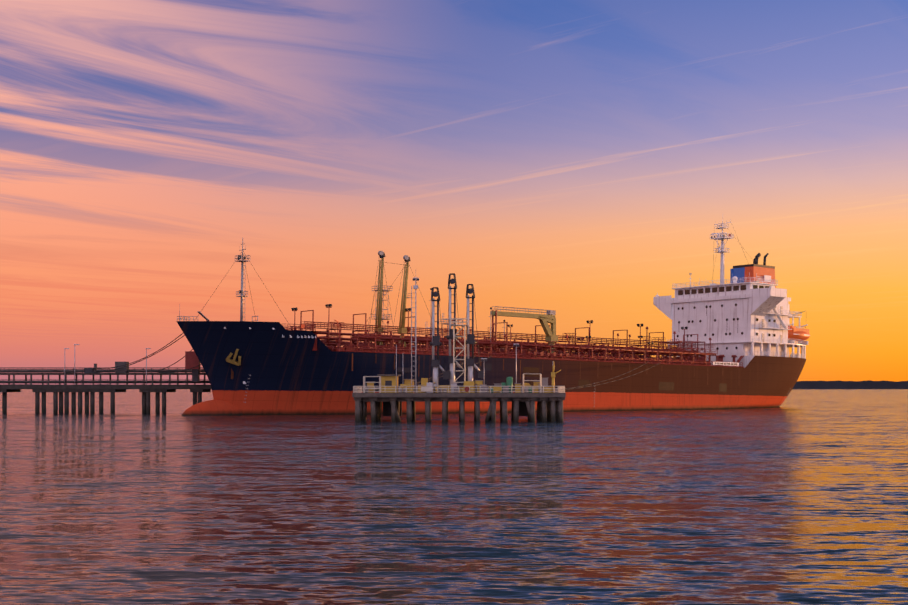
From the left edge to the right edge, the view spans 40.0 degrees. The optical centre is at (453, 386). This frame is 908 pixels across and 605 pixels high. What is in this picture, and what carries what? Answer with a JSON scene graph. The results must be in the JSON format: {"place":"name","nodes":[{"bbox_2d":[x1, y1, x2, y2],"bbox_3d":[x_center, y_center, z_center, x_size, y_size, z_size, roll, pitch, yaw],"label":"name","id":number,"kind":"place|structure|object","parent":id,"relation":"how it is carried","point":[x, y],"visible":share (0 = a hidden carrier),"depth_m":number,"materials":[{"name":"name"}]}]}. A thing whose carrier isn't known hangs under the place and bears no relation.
{"place":"outdoors","nodes":[
{"label":"outdoors","id":0,"kind":"place"},
{"bbox_2d":[0,389,907,604],"bbox_3d":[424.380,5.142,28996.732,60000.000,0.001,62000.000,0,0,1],"label":"sea water","id":1,"kind":"structure","parent":0,"point":[798,497],"depth_m":53.65,"materials":[{"name":"blue liquid"}]},
{"bbox_2d":[0,344,211,412],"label":"pier","id":2,"kind":"structure","parent":1,"relation":"in","point":[191,359],"depth_m":243.40,"materials":[{"name":"concrete"}]},
{"bbox_2d":[352,273,565,421],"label":"loading platform","id":3,"kind":"structure","parent":1,"relation":"in","point":[392,396],"depth_m":187.04,"materials":[{"name":"concrete"}]},
{"bbox_2d":[176,219,809,414],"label":"tanker ship","id":4,"kind":"object","parent":1,"relation":"on","point":[735,338],"visible":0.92,"depth_m":263.96,"materials":[{"name":"paint"}]},
{"bbox_2d":[53,333,659,389],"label":"mooring lines","id":5,"kind":"object","parent":4,"relation":"attached to","point":[200,364],"visible":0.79,"depth_m":237.65,"materials":[{"name":"grey fabric"}]},
{"bbox_2d":[0,380,907,388],"bbox_3d":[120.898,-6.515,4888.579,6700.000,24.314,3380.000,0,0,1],"label":"shore","id":6,"kind":"structure","parent":0,"point":[869,384],"depth_m":3185.36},
{"bbox_2d":[0,0,907,384],"label":"sky","id":7,"kind":"structure","parent":0,"point":[579,160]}
]}

